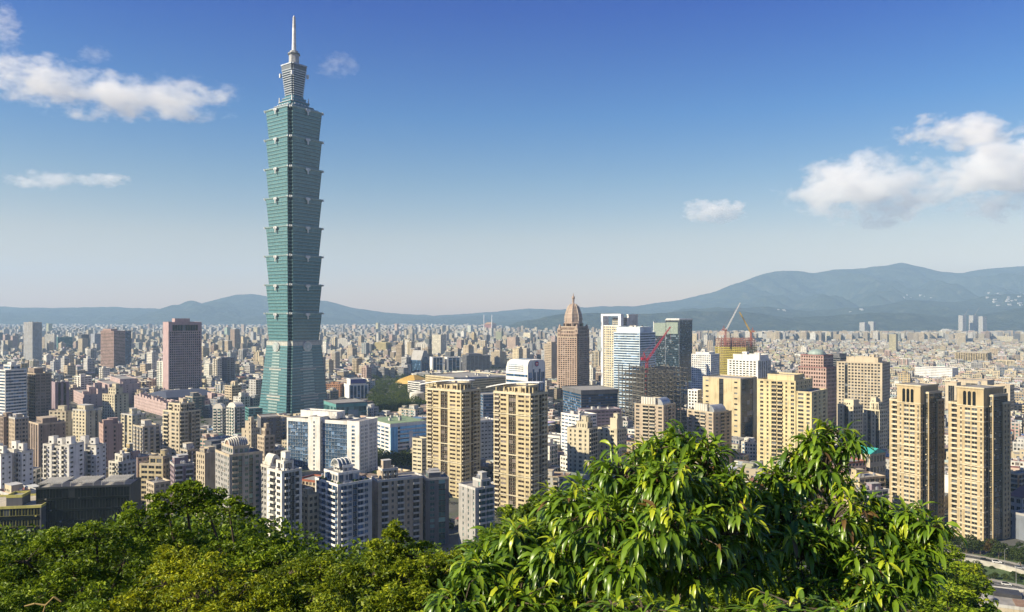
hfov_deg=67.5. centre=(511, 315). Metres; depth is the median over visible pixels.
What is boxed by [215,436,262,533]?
apartment building
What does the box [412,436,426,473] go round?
office building
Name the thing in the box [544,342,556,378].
apartment building
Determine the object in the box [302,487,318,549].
apartment building
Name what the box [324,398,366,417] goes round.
office building
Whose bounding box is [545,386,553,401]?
apartment building
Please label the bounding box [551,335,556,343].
apartment building
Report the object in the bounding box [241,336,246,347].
apartment building
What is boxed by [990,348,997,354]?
apartment building
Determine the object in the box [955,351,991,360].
apartment building
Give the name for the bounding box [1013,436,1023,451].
apartment building
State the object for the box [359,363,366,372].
apartment building
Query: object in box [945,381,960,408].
office building
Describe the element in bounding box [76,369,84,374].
apartment building
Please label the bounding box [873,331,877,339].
apartment building
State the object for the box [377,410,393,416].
apartment building
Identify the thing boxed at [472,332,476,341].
apartment building
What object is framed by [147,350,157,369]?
apartment building
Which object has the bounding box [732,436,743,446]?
apartment building
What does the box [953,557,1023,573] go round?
retaining wall
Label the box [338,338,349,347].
office building
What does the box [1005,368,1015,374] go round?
apartment building
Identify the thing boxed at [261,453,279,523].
apartment building
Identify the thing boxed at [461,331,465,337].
apartment building
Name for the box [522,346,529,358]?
apartment building
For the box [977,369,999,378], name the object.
apartment building
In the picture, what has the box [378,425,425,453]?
window
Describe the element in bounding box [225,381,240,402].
apartment building
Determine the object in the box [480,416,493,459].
office building
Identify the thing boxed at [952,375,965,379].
apartment building
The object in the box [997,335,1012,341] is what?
apartment building
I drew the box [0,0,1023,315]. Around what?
sky
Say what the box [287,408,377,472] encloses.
office building
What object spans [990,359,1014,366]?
apartment building
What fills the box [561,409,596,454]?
office building
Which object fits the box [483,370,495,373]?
apartment building
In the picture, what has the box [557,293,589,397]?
domed tower
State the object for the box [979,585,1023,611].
depot
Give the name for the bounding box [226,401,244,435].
apartment building
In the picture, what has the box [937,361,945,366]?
apartment building
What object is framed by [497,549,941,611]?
undergrowth tree
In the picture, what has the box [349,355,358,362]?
apartment building
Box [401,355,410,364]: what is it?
apartment building
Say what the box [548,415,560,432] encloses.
apartment building
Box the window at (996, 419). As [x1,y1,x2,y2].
[952,416,1008,539]
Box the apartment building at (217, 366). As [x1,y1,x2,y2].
[213,356,222,378]
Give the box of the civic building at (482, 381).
[425,372,505,401]
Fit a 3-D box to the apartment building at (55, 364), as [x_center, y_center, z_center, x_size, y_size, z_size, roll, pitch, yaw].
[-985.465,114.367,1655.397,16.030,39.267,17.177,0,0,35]
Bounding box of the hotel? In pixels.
[484,322,495,327]
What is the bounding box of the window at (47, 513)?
[46,512,49,520]
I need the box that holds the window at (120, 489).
[118,487,122,495]
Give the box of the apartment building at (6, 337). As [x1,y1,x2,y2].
[3,334,9,339]
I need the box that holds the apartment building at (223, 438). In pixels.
[207,435,231,440]
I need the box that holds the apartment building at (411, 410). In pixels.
[401,404,423,416]
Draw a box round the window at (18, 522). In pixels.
[16,520,21,526]
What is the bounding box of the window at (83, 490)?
[81,488,86,496]
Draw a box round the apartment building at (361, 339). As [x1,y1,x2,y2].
[358,335,363,345]
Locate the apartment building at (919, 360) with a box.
[914,357,922,363]
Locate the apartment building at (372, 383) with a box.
[366,378,374,389]
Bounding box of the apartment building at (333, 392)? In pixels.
[326,388,337,398]
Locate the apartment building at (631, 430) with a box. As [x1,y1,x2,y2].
[628,427,634,435]
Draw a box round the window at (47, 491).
[44,489,49,497]
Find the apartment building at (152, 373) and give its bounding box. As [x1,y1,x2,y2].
[148,369,156,378]
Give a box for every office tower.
[0,361,26,415]
[24,321,41,359]
[79,334,88,346]
[101,329,124,367]
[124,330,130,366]
[163,318,201,389]
[601,314,638,387]
[613,325,655,410]
[653,318,692,384]
[691,349,718,396]
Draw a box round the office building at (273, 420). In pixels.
[257,413,280,443]
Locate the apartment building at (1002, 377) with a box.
[999,376,1011,380]
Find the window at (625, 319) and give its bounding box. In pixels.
[604,318,626,387]
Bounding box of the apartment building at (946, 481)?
[945,471,947,491]
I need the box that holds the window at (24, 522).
[22,520,27,526]
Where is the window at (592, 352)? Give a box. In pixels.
[592,352,597,366]
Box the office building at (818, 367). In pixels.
[798,349,836,424]
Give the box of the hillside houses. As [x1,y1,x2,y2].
[777,292,1022,311]
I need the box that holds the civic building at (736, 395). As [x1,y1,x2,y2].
[703,374,756,439]
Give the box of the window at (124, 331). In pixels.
[101,331,124,367]
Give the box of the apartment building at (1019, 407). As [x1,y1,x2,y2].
[1014,402,1023,413]
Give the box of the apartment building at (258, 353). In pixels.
[254,350,263,360]
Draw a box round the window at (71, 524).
[68,522,73,529]
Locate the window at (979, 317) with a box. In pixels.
[979,317,986,333]
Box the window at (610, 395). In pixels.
[563,390,616,411]
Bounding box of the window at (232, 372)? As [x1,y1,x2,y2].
[222,358,233,383]
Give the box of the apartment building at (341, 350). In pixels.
[337,348,343,358]
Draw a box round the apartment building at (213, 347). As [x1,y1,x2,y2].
[210,343,217,351]
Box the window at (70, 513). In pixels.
[68,511,73,519]
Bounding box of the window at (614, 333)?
[614,333,654,410]
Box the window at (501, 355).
[491,352,504,367]
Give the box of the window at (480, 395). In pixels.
[480,395,493,418]
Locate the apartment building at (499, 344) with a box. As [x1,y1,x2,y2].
[496,340,501,349]
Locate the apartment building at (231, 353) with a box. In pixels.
[227,350,235,361]
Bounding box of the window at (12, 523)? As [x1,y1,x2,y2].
[10,520,15,526]
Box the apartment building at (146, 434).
[133,419,160,453]
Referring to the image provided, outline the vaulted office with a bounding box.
[506,358,544,390]
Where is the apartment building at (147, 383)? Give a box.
[140,380,152,388]
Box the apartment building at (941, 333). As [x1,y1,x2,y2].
[939,330,943,337]
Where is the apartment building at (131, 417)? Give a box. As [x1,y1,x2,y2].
[121,408,145,449]
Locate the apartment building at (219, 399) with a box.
[210,396,228,417]
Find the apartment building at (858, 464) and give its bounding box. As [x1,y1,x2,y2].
[830,457,865,500]
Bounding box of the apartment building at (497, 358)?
[491,350,504,367]
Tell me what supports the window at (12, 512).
in the building at (20, 508)
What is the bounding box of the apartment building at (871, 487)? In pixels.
[857,482,888,526]
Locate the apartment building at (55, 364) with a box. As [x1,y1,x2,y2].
[50,359,60,371]
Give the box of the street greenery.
[76,366,1023,555]
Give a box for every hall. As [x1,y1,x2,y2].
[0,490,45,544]
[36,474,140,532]
[397,375,424,387]
[410,391,423,399]
[841,446,885,475]
[1011,485,1023,526]
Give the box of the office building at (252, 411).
[245,406,262,420]
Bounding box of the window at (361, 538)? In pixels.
[322,536,365,558]
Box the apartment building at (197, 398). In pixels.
[185,392,204,417]
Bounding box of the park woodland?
[366,373,426,411]
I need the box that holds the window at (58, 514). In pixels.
[56,512,61,520]
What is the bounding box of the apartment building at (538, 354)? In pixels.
[536,349,542,358]
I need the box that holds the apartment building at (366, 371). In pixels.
[361,365,370,377]
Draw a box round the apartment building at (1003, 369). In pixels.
[997,365,1023,376]
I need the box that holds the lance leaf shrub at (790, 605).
[722,585,862,611]
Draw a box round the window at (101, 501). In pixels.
[99,499,104,507]
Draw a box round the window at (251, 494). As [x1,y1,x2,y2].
[226,493,258,533]
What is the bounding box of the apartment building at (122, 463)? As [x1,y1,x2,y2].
[108,450,136,477]
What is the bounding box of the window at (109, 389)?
[103,389,125,418]
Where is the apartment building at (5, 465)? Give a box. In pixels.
[0,443,11,488]
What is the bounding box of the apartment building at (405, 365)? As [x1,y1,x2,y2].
[401,363,410,372]
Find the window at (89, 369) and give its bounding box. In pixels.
[84,359,93,372]
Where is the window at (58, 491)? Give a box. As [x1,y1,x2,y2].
[56,489,61,497]
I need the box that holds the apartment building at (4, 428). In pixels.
[0,412,12,448]
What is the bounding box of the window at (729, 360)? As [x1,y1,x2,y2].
[729,360,769,377]
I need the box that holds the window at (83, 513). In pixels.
[81,511,86,519]
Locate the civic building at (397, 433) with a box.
[378,414,426,456]
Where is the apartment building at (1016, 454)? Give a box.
[1011,449,1023,458]
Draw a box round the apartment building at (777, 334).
[775,331,779,338]
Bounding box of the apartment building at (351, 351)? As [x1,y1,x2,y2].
[347,347,356,358]
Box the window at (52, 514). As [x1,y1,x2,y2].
[50,512,55,520]
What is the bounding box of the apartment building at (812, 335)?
[810,332,815,339]
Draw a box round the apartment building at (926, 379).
[911,378,936,383]
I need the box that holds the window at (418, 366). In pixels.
[411,360,428,372]
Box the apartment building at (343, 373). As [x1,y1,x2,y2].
[337,370,348,377]
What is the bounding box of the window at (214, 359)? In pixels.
[213,359,221,376]
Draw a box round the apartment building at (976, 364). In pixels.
[971,360,982,368]
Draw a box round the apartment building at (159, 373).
[157,360,162,388]
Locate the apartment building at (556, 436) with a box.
[548,432,560,444]
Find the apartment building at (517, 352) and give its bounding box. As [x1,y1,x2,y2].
[512,347,522,358]
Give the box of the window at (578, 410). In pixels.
[578,410,619,425]
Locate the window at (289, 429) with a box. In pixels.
[288,428,375,472]
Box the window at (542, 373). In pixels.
[506,372,543,390]
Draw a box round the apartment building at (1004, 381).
[994,380,1015,383]
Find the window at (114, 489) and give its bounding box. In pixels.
[112,487,116,495]
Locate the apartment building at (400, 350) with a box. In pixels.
[396,343,404,362]
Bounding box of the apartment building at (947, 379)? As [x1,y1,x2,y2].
[942,377,957,381]
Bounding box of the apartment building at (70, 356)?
[65,353,73,362]
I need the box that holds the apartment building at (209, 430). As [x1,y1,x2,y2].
[204,428,212,432]
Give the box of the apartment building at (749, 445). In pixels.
[741,437,756,461]
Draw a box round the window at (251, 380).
[251,380,261,395]
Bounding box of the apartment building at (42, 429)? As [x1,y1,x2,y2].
[29,415,65,476]
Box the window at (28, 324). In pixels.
[27,323,41,359]
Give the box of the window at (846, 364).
[839,363,889,407]
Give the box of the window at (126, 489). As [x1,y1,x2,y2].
[124,486,128,494]
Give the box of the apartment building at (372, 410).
[367,404,378,416]
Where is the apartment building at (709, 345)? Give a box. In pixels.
[707,340,712,350]
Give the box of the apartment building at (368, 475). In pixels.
[359,473,376,477]
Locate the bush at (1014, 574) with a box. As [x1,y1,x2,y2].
[1010,571,1017,579]
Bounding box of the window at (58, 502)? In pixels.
[56,500,61,508]
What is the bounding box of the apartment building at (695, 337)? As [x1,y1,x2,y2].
[692,333,697,341]
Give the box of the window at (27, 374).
[27,374,49,420]
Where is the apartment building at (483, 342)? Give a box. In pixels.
[481,340,486,346]
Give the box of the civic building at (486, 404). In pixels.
[480,392,493,418]
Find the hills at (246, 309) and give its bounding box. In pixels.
[0,294,444,324]
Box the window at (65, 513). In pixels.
[62,511,67,519]
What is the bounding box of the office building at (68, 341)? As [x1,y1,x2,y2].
[56,336,72,347]
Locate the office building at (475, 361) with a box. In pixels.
[462,353,489,370]
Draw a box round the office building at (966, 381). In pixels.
[958,378,993,384]
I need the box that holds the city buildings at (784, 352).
[0,321,1023,550]
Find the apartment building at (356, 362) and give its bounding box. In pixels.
[352,358,361,373]
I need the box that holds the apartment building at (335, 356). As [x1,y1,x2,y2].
[331,351,339,368]
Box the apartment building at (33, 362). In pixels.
[29,359,38,366]
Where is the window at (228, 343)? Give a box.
[226,341,231,346]
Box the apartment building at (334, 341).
[331,337,337,348]
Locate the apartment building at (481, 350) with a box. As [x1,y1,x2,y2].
[477,347,485,353]
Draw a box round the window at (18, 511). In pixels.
[16,509,21,515]
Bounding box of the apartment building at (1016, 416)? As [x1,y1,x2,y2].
[1011,411,1021,419]
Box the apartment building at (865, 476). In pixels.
[843,468,885,514]
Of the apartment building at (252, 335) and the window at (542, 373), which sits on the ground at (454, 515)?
the apartment building at (252, 335)
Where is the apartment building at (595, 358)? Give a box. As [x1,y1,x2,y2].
[592,350,599,366]
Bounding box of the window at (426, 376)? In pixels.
[426,376,505,394]
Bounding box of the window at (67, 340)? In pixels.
[57,337,70,347]
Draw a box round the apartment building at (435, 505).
[420,468,448,544]
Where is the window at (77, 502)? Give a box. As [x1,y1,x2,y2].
[75,499,80,508]
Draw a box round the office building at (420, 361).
[410,350,429,372]
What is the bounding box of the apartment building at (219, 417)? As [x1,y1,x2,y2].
[213,403,225,434]
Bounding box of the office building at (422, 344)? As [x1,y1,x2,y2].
[415,342,429,349]
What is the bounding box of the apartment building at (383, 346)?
[375,342,390,350]
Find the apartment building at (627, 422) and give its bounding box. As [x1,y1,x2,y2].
[623,416,632,433]
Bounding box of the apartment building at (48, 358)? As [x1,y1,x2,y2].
[44,354,51,363]
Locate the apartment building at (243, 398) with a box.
[233,392,249,406]
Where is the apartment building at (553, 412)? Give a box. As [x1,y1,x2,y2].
[548,408,558,416]
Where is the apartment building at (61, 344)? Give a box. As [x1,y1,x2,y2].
[58,342,65,348]
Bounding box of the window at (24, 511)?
[22,509,27,515]
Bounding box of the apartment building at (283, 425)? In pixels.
[279,414,290,443]
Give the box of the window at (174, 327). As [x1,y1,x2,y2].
[170,325,199,388]
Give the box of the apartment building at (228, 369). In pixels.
[222,356,234,383]
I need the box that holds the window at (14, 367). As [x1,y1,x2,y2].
[0,366,25,415]
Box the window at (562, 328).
[558,327,588,396]
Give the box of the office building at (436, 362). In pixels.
[430,356,443,370]
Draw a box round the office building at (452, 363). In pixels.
[445,356,460,371]
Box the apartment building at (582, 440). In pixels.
[567,415,598,479]
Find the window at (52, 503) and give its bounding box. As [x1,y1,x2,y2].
[50,500,55,509]
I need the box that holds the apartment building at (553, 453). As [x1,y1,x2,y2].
[548,438,557,465]
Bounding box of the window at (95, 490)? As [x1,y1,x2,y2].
[93,488,98,496]
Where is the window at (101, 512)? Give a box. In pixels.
[99,510,104,518]
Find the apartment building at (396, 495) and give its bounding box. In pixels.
[371,459,422,548]
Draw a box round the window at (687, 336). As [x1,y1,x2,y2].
[657,320,691,384]
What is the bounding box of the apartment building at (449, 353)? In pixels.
[445,350,453,356]
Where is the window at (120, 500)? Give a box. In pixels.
[118,498,122,506]
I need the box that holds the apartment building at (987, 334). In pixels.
[985,331,989,338]
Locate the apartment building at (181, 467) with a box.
[170,453,193,519]
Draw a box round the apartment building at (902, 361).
[898,358,907,364]
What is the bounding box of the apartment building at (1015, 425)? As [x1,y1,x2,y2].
[1011,419,1020,439]
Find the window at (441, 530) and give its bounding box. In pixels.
[439,528,444,532]
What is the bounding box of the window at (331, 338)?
[331,338,336,348]
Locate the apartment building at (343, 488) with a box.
[315,457,371,559]
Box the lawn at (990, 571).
[953,554,1023,584]
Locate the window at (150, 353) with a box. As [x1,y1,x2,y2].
[150,353,156,369]
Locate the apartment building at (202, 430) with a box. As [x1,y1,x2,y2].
[200,428,206,436]
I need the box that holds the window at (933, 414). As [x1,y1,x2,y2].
[893,413,942,524]
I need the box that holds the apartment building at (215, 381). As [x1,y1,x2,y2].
[212,378,222,386]
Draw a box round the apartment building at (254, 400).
[250,394,259,405]
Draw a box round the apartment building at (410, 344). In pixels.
[407,341,414,354]
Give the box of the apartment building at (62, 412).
[49,405,71,436]
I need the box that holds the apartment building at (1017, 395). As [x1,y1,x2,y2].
[1014,390,1023,399]
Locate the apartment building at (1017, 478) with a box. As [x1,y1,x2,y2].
[1011,467,1023,491]
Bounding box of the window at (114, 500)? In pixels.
[112,498,116,506]
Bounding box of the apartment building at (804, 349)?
[801,346,807,351]
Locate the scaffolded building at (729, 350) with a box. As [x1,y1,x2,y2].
[715,337,756,374]
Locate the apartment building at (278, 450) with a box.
[275,446,284,458]
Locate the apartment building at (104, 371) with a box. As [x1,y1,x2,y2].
[99,366,109,378]
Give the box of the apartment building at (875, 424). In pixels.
[863,396,887,448]
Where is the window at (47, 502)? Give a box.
[44,501,49,509]
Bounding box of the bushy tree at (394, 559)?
[340,519,453,611]
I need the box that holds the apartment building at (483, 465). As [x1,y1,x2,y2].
[480,458,488,476]
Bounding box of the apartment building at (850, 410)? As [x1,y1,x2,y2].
[837,398,862,445]
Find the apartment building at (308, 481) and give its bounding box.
[302,473,323,491]
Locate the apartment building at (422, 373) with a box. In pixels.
[415,371,430,375]
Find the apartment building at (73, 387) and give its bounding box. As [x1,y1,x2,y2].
[69,384,78,400]
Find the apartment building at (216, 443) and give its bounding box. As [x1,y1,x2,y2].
[201,439,221,448]
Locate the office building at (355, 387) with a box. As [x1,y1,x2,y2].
[344,377,368,397]
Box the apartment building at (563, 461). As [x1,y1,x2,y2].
[560,452,566,470]
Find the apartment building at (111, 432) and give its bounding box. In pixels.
[99,417,122,467]
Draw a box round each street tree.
[945,535,956,551]
[955,536,960,549]
[958,536,974,553]
[965,533,983,553]
[973,540,986,555]
[982,538,996,554]
[989,538,1008,558]
[1000,543,1011,559]
[1008,549,1023,565]
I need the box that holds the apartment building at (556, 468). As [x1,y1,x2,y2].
[548,460,560,471]
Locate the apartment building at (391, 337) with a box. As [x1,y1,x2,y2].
[389,334,394,341]
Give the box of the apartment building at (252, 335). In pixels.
[250,331,255,339]
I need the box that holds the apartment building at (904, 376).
[898,370,910,382]
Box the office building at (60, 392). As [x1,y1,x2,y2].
[52,379,68,409]
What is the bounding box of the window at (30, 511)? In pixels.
[28,509,33,514]
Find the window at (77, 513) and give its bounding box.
[75,511,80,519]
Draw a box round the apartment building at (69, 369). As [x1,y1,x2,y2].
[63,363,75,375]
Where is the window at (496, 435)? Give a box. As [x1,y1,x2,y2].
[495,430,546,510]
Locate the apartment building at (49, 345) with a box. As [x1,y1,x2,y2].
[47,341,52,350]
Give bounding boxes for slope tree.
[858,539,890,562]
[902,592,954,611]
[913,563,967,607]
[919,583,988,611]
[929,545,963,577]
[935,540,965,559]
[939,585,998,609]
[943,561,981,595]
[946,558,993,585]
[953,600,1001,611]
[959,573,995,596]
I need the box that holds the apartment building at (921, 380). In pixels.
[913,378,926,382]
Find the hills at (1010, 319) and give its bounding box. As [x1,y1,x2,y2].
[478,308,1023,330]
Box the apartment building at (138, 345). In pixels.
[136,342,141,349]
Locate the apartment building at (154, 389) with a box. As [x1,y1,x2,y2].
[148,386,160,392]
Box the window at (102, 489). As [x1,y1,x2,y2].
[99,487,104,495]
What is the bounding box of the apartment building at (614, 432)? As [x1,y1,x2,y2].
[598,413,626,475]
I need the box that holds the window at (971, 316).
[971,316,976,330]
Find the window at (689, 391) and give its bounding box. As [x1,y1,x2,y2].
[689,391,699,407]
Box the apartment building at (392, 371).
[385,366,394,376]
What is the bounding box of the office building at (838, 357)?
[831,353,846,365]
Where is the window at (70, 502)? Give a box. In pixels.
[68,500,73,508]
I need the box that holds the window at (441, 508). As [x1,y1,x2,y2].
[439,506,444,510]
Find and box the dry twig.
[24,596,61,611]
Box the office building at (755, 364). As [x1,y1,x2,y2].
[727,351,770,378]
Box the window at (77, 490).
[75,488,80,496]
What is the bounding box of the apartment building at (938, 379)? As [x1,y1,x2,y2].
[932,377,943,383]
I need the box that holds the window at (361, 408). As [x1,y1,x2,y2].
[324,404,365,417]
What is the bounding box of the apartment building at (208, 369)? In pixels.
[204,363,212,377]
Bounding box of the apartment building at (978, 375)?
[972,373,984,378]
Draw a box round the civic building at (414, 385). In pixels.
[408,380,424,392]
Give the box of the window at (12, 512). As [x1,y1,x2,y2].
[10,509,15,515]
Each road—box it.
[965,555,1023,569]
[967,574,1023,588]
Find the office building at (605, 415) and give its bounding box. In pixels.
[578,405,620,426]
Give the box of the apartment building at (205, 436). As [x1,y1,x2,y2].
[200,433,218,447]
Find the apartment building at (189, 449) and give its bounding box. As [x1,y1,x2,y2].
[179,442,197,484]
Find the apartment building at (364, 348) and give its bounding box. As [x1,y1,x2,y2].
[361,343,368,354]
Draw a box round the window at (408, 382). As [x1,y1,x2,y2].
[408,382,424,392]
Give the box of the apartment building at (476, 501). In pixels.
[458,471,494,544]
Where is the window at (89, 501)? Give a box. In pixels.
[87,499,92,507]
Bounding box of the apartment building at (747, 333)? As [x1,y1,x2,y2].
[745,331,749,337]
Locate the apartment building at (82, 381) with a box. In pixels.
[74,374,91,388]
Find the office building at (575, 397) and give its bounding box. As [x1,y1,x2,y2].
[562,385,617,411]
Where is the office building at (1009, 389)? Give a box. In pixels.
[994,383,1013,410]
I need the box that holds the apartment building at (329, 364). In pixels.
[326,359,333,371]
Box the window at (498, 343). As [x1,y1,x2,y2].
[496,341,500,348]
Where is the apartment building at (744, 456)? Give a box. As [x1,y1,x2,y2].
[732,452,748,462]
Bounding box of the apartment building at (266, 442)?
[257,423,274,460]
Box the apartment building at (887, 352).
[885,350,890,355]
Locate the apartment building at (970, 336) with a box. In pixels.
[967,332,972,340]
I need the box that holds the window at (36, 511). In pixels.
[34,508,39,514]
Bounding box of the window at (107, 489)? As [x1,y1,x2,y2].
[105,487,110,495]
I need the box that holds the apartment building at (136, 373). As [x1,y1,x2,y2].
[132,371,141,375]
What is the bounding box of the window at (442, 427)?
[428,421,478,496]
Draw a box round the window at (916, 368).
[915,368,957,376]
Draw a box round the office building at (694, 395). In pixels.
[688,389,701,408]
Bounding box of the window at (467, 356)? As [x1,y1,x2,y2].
[467,356,480,368]
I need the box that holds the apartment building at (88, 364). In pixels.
[83,356,94,372]
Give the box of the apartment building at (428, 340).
[425,337,431,347]
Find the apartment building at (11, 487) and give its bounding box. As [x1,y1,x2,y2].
[0,482,35,494]
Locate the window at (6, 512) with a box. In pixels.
[4,510,9,515]
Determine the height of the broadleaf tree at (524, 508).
17.203 m
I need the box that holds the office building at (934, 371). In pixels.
[915,366,957,378]
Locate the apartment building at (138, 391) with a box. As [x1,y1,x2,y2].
[134,389,148,394]
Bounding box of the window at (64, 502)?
[62,500,67,508]
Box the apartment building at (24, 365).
[17,362,27,371]
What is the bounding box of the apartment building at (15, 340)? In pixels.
[11,335,17,347]
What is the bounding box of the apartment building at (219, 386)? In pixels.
[215,381,227,391]
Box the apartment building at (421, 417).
[413,416,426,419]
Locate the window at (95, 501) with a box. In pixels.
[93,499,98,507]
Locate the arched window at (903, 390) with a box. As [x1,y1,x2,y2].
[902,388,912,402]
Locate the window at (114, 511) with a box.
[112,509,116,517]
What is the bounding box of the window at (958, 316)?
[958,316,965,330]
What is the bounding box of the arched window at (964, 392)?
[963,391,975,405]
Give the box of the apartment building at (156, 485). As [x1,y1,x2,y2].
[146,477,170,516]
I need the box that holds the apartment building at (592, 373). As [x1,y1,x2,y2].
[589,365,595,379]
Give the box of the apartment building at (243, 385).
[238,383,245,389]
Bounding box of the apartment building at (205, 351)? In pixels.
[202,346,209,359]
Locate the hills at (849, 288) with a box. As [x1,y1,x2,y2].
[357,263,1023,325]
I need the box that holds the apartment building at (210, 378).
[207,375,218,386]
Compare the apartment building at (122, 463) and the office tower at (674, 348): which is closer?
the apartment building at (122, 463)
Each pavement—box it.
[947,550,1023,565]
[968,573,1023,586]
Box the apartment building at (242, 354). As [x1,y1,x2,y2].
[238,349,246,360]
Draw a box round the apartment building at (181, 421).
[162,398,200,459]
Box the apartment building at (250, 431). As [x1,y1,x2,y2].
[241,417,259,448]
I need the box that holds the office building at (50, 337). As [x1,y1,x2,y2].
[45,334,55,350]
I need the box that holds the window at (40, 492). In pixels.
[38,490,42,498]
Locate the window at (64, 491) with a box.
[62,489,67,497]
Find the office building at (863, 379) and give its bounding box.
[837,354,889,438]
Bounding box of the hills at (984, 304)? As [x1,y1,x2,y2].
[667,294,1023,317]
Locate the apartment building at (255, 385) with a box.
[249,376,261,396]
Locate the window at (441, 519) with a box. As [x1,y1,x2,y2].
[439,517,444,521]
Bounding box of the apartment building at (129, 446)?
[124,443,132,454]
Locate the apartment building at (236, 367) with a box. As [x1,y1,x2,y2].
[235,363,238,373]
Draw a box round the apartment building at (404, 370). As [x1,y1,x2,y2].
[398,367,408,375]
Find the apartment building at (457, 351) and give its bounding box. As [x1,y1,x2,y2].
[452,348,460,356]
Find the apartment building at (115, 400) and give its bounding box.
[102,383,128,420]
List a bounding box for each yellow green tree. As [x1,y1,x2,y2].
[100,542,269,611]
[241,550,370,611]
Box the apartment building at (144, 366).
[140,361,151,372]
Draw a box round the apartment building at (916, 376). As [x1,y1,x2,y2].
[911,375,924,378]
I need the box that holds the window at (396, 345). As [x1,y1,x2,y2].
[396,345,404,361]
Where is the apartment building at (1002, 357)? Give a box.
[998,355,1006,359]
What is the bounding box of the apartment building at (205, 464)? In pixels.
[196,445,214,530]
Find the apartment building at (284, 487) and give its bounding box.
[267,450,301,548]
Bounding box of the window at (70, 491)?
[68,488,73,497]
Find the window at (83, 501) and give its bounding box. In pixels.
[81,499,86,507]
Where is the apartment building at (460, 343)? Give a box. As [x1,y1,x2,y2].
[457,339,463,349]
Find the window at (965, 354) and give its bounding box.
[955,353,986,360]
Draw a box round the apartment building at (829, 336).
[827,332,831,340]
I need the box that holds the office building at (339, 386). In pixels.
[326,382,343,396]
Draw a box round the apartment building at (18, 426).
[9,413,28,448]
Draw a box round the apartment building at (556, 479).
[548,469,570,494]
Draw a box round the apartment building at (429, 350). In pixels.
[422,347,431,358]
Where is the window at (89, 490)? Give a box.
[87,488,92,496]
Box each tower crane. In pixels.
[641,327,670,393]
[722,303,739,344]
[739,312,754,349]
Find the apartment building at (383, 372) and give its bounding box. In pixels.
[378,367,388,377]
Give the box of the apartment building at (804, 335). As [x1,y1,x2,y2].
[802,331,806,340]
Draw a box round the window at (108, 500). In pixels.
[105,498,110,506]
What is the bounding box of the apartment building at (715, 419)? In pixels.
[687,403,731,463]
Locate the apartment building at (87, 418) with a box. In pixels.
[73,404,101,440]
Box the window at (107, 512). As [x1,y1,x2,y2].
[105,510,110,518]
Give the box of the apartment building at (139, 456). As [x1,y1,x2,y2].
[130,450,149,476]
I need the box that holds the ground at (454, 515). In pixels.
[71,326,1023,577]
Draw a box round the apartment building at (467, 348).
[463,344,472,354]
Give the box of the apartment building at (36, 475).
[33,467,40,485]
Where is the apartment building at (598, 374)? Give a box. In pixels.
[596,369,600,381]
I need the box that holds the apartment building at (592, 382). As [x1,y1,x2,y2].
[589,379,595,384]
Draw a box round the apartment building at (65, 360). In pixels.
[61,356,69,371]
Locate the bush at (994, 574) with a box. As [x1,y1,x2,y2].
[988,572,999,578]
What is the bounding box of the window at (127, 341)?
[125,331,130,366]
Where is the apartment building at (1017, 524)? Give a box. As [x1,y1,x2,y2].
[1012,509,1023,540]
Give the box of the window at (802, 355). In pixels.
[799,355,833,424]
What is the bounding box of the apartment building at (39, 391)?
[27,367,51,420]
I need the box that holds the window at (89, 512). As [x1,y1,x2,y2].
[87,510,92,518]
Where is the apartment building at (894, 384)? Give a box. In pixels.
[892,381,901,386]
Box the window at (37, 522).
[34,519,39,525]
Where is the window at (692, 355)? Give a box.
[692,355,715,396]
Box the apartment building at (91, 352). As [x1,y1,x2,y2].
[87,348,95,359]
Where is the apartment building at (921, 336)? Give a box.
[918,332,924,341]
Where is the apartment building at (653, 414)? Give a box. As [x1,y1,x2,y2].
[634,397,675,448]
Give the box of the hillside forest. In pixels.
[0,464,848,611]
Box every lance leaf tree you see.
[422,419,795,611]
[729,417,967,611]
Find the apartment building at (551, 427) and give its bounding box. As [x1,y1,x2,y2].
[548,424,554,432]
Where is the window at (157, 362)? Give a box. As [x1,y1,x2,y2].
[157,362,160,388]
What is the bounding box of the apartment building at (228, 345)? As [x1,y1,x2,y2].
[225,340,231,351]
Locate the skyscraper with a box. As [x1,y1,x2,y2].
[259,16,326,413]
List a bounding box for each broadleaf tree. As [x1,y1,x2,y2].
[0,520,158,611]
[0,552,113,611]
[102,477,313,611]
[435,540,529,585]
[477,494,558,545]
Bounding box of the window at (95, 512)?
[93,510,98,518]
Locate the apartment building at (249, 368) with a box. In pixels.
[245,363,254,373]
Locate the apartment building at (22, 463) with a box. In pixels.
[8,440,32,485]
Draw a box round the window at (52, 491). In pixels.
[50,489,55,497]
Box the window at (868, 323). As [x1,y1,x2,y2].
[868,323,875,330]
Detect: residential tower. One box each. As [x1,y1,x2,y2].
[419,379,480,497]
[486,381,548,510]
[757,372,827,469]
[859,322,866,330]
[868,322,875,330]
[889,379,944,526]
[948,381,1010,541]
[958,315,965,330]
[969,315,977,330]
[978,316,986,333]
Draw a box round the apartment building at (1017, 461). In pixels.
[1011,457,1023,467]
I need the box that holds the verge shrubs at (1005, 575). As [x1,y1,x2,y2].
[941,545,1023,610]
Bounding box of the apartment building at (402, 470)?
[377,468,410,474]
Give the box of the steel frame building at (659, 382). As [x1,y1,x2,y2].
[618,364,687,432]
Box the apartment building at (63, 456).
[42,435,83,483]
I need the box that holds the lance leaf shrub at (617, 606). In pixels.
[576,579,698,611]
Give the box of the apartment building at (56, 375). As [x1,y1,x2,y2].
[52,372,62,380]
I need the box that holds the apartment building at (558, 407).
[554,401,562,416]
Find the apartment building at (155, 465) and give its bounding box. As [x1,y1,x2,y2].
[140,449,170,510]
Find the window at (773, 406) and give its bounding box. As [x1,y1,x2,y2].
[760,403,824,465]
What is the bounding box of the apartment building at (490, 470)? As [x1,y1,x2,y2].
[488,463,493,481]
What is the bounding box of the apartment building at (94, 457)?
[80,435,105,478]

